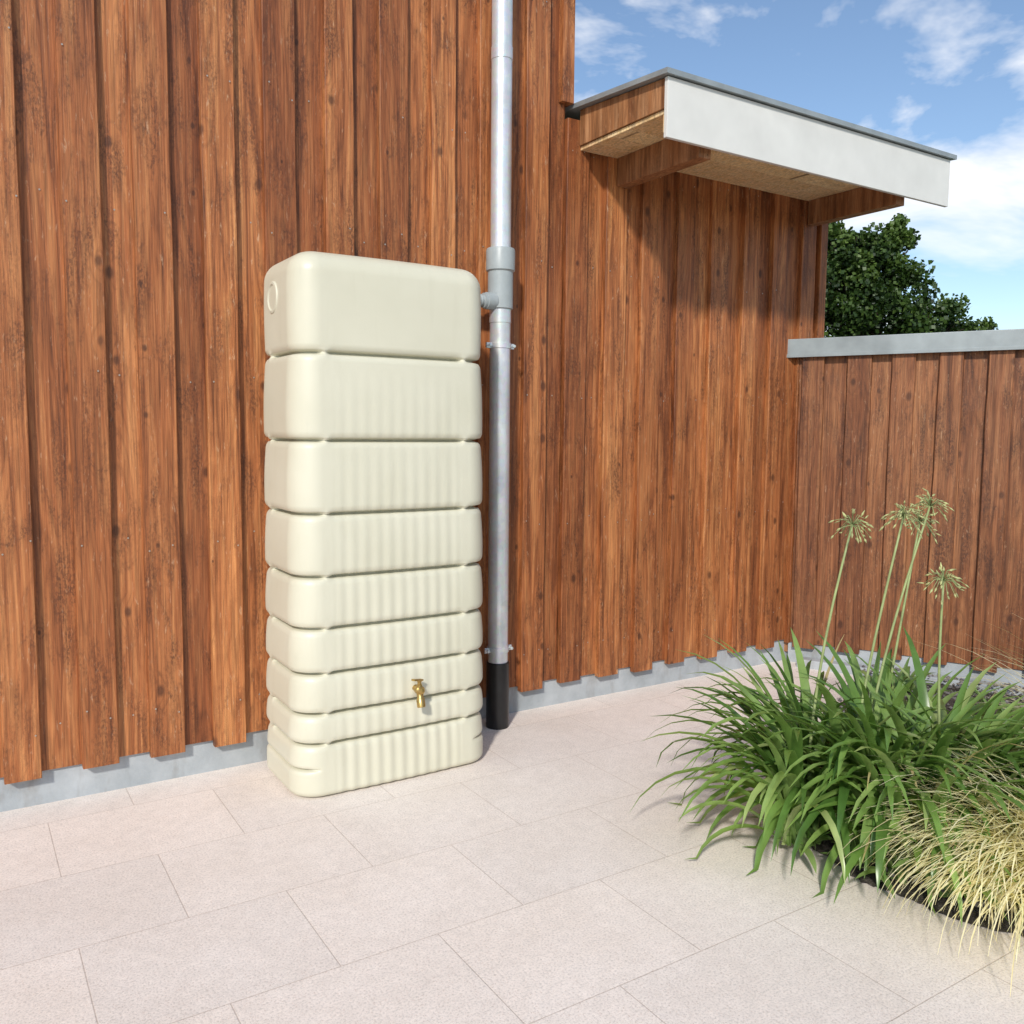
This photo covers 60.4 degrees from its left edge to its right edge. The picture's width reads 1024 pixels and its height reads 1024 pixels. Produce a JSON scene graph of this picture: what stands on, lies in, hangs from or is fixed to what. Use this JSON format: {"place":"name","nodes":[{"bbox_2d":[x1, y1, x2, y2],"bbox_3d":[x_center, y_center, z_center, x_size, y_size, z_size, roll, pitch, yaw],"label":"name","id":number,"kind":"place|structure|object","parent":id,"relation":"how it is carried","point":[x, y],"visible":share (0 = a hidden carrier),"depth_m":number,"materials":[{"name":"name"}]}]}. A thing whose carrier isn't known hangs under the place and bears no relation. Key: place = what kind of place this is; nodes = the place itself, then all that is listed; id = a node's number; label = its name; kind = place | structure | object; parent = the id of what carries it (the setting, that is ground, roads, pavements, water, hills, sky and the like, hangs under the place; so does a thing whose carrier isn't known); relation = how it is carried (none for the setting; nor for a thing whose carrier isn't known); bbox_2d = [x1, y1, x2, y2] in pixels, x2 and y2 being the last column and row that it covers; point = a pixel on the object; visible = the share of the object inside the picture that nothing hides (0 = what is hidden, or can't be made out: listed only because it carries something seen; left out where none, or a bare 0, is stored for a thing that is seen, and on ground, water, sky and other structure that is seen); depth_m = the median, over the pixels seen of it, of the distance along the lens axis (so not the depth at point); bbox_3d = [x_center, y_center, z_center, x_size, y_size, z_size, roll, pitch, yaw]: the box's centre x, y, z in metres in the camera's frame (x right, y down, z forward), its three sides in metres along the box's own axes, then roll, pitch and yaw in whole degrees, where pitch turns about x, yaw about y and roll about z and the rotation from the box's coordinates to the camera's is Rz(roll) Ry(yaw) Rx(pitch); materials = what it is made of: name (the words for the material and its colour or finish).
{"place":"outdoors","nodes":[
{"label":"outdoors","id":0,"kind":"place"},
{"bbox_2d":[0,660,1023,1023],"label":"paving","id":1,"kind":"structure","parent":0,"point":[534,866],"depth_m":2.32,"materials":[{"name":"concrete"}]},
{"bbox_2d":[264,251,482,796],"bbox_3d":[-0.483,0.030,3.207,0.759,1.842,0.495,-3,6,-32],"label":"rain water tank","id":2,"kind":"object","parent":1,"relation":"on","point":[373,479],"visible":1,"depth_m":3.02,"materials":[{"name":"beige plastic"}]},
{"bbox_2d":[0,640,787,811],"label":"plinth","id":3,"kind":"structure","parent":1,"relation":"on","point":[62,783],"depth_m":3.25,"materials":[{"name":"concrete"}]},
{"bbox_2d":[0,0,564,784],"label":"wall boards","id":4,"kind":"object","parent":3,"relation":"on","point":[200,128],"depth_m":3.06,"materials":[{"name":"brown wood"}]},
{"bbox_2d":[556,118,816,682],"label":"wall boards","id":5,"kind":"object","parent":3,"relation":"on","point":[695,336],"depth_m":4.27,"materials":[{"name":"brown wood"}]},
{"bbox_2d":[784,329,1023,694],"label":"timber fence","id":6,"kind":"object","parent":1,"relation":"on","point":[886,423],"visible":0.87,"depth_m":4.44,"materials":[{"name":"brown wood"}]},
{"bbox_2d":[811,675,1023,936],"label":"planting bed","id":7,"kind":"object","parent":1,"relation":"on","point":[828,845],"visible":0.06,"depth_m":2.39,"materials":[{"name":"brown soil"}]},
{"bbox_2d":[631,488,1023,924],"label":"agapanthus plant","id":8,"kind":"object","parent":7,"relation":"on","point":[805,761],"visible":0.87,"depth_m":2.54,"materials":[{"name":"green plant"}]},
{"bbox_2d":[786,810,942,897],"bbox_3d":[1.006,0.936,2.456,0.296,0.154,0.518,-3,6,-32],"label":"leafy herb","id":9,"kind":"object","parent":7,"relation":"on","point":[855,842],"visible":0.34,"depth_m":2.46,"materials":[{"name":"green plant"}]},
{"bbox_2d":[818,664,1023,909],"bbox_3d":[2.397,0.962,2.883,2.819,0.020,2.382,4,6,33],"label":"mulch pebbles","id":10,"kind":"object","parent":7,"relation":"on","point":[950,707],"visible":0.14,"depth_m":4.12,"materials":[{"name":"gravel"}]},
{"bbox_2d":[831,715,1023,994],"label":"ornamental grass","id":11,"kind":"object","parent":7,"relation":"on","point":[1007,845],"depth_m":2.20,"materials":[{"name":"yellow plant"}]},
{"bbox_2d":[887,806,1020,920],"bbox_3d":[1.231,0.902,2.266,0.430,0.252,0.490,-3,6,-32],"label":"leafy herb","id":12,"kind":"object","parent":7,"relation":"on","point":[947,893],"visible":0.2,"depth_m":2.30,"materials":[{"name":"green plant"}]},
{"bbox_2d":[891,657,1023,750],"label":"leafy herb","id":13,"kind":"object","parent":7,"relation":"on","point":[947,698],"visible":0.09,"depth_m":3.71,"materials":[{"name":"green plant"}]},
{"bbox_2d":[925,614,1023,723],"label":"ornamental grass","id":14,"kind":"object","parent":7,"relation":"on","point":[1019,690],"depth_m":3.13,"materials":[{"name":"plant"}]},
{"bbox_2d":[574,0,1023,337],"label":"sky","id":15,"kind":"structure","parent":0,"point":[943,75],"materials":[{"name":"blue"}]},
{"label":"lawn ground","id":16,"kind":"structure","parent":0,"visible":0},
{"bbox_2d":[557,110,564,628],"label":"wall","id":17,"kind":"structure","parent":16,"relation":"on","point":[560,420],"depth_m":3.96,"materials":[{"name":"brown wood"}]},
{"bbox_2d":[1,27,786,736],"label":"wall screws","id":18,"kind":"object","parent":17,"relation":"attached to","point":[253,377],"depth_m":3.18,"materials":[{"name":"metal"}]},
{"bbox_2d":[481,0,515,729],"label":"downpipe","id":19,"kind":"object","parent":17,"relation":"attached to","point":[497,300],"visible":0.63,"depth_m":3.57,"materials":[{"name":"silver metal"}]},
{"bbox_2d":[558,0,574,106],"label":"corner board","id":20,"kind":"object","parent":17,"relation":"attached to","point":[566,50],"visible":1,"depth_m":3.75,"materials":[{"name":"brown wood"}]},
{"bbox_2d":[580,78,664,145],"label":"eave deck","id":21,"kind":"structure","parent":17,"relation":"attached to","point":[605,118],"depth_m":3.58,"materials":[{"name":"brown wood"}]},
{"bbox_2d":[646,110,663,125],"bbox_3d":[1.318,-1.583,3.908,1.800,0.016,0.106,-3,6,-32],"label":"soffit board","id":22,"kind":"object","parent":21,"relation":"attached to","point":[656,118],"visible":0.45,"depth_m":3.45,"materials":[{"name":"brown wood"}]},
{"bbox_2d":[581,140,824,200],"bbox_3d":[1.086,-1.618,4.271,1.800,0.016,0.106,-3,6,-32],"label":"soffit board","id":23,"kind":"object","parent":21,"relation":"attached to","point":[593,147],"visible":0.54,"depth_m":4.23,"materials":[{"name":"brown wood"}]},
{"bbox_2d":[596,133,840,196],"bbox_3d":[1.144,-1.609,4.180,1.800,0.016,0.106,-3,6,-32],"label":"soffit board","id":24,"kind":"object","parent":21,"relation":"attached to","point":[608,140],"visible":0.54,"depth_m":4.14,"materials":[{"name":"brown wood"}]},
{"bbox_2d":[612,126,859,191],"bbox_3d":[1.202,-1.600,4.089,1.800,0.016,0.106,-3,6,-32],"label":"soffit board","id":25,"kind":"object","parent":21,"relation":"attached to","point":[625,133],"visible":0.52,"depth_m":4.03,"materials":[{"name":"brown wood"}]},
{"bbox_2d":[629,118,855,185],"bbox_3d":[1.260,-1.591,3.999,1.800,0.016,0.106,-3,6,-32],"label":"soffit board","id":26,"kind":"object","parent":21,"relation":"attached to","point":[645,126],"visible":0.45,"depth_m":3.55,"materials":[{"name":"brown wood"}]},
{"bbox_2d":[664,76,949,206],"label":"fascia","id":27,"kind":"structure","parent":21,"relation":"attached to","point":[704,117],"depth_m":3.74,"materials":[{"name":"white paint"}]},
{"bbox_2d":[617,139,710,187],"bbox_3d":[0.637,-1.502,3.740,0.065,0.123,0.516,-3,6,-32],"label":"rafter","id":28,"kind":"object","parent":17,"relation":"attached to","point":[662,158],"visible":0.76,"depth_m":3.73,"materials":[{"name":"brown wood"}]},
{"bbox_2d":[565,67,956,160],"bbox_3d":[-0.017,-2.104,5.990,1.900,0.399,5.230,-3,6,-32],"label":"roof sheet","id":29,"kind":"object","parent":17,"relation":"on","point":[572,111],"visible":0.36,"depth_m":3.66,"materials":[{"name":"metal"}]},
{"bbox_2d":[813,223,828,337],"bbox_3d":[1.631,-0.476,4.870,0.055,2.350,0.145,-3,6,-32],"label":"corner board","id":30,"kind":"object","parent":17,"relation":"attached to","point":[820,281],"depth_m":4.74,"materials":[{"name":"brown wood"}]},
{"bbox_2d":[808,187,903,225],"bbox_3d":[1.726,-1.556,4.431,0.065,0.123,0.516,-3,6,-32],"label":"rafter","id":31,"kind":"object","parent":17,"relation":"attached to","point":[856,202],"visible":0.76,"depth_m":4.42,"materials":[{"name":"brown wood"}]},
{"bbox_2d":[824,277,840,337],"bbox_3d":[5.359,-3.144,18.365,3.634,5.586,2.189,0,5,-6],"label":"deciduous tree","id":32,"kind":"object","parent":16,"relation":"on","point":[826,332],"depth_m":17.82,"materials":[{"name":"green plant"}]},
{"bbox_2d":[824,213,970,337],"bbox_3d":[7.249,-3.220,18.374,4.210,5.765,2.262,1,5,8],"label":"deciduous tree","id":33,"kind":"object","parent":16,"relation":"on","point":[864,296],"visible":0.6,"depth_m":17.69,"materials":[{"name":"green plant"}]},
{"bbox_2d":[921,310,998,332],"bbox_3d":[9.382,-2.255,18.291,2.594,3.900,1.749,1,5,7],"label":"deciduous tree","id":34,"kind":"object","parent":16,"relation":"on","point":[958,325],"visible":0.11,"depth_m":17.70,"materials":[{"name":"green plant"}]}
]}

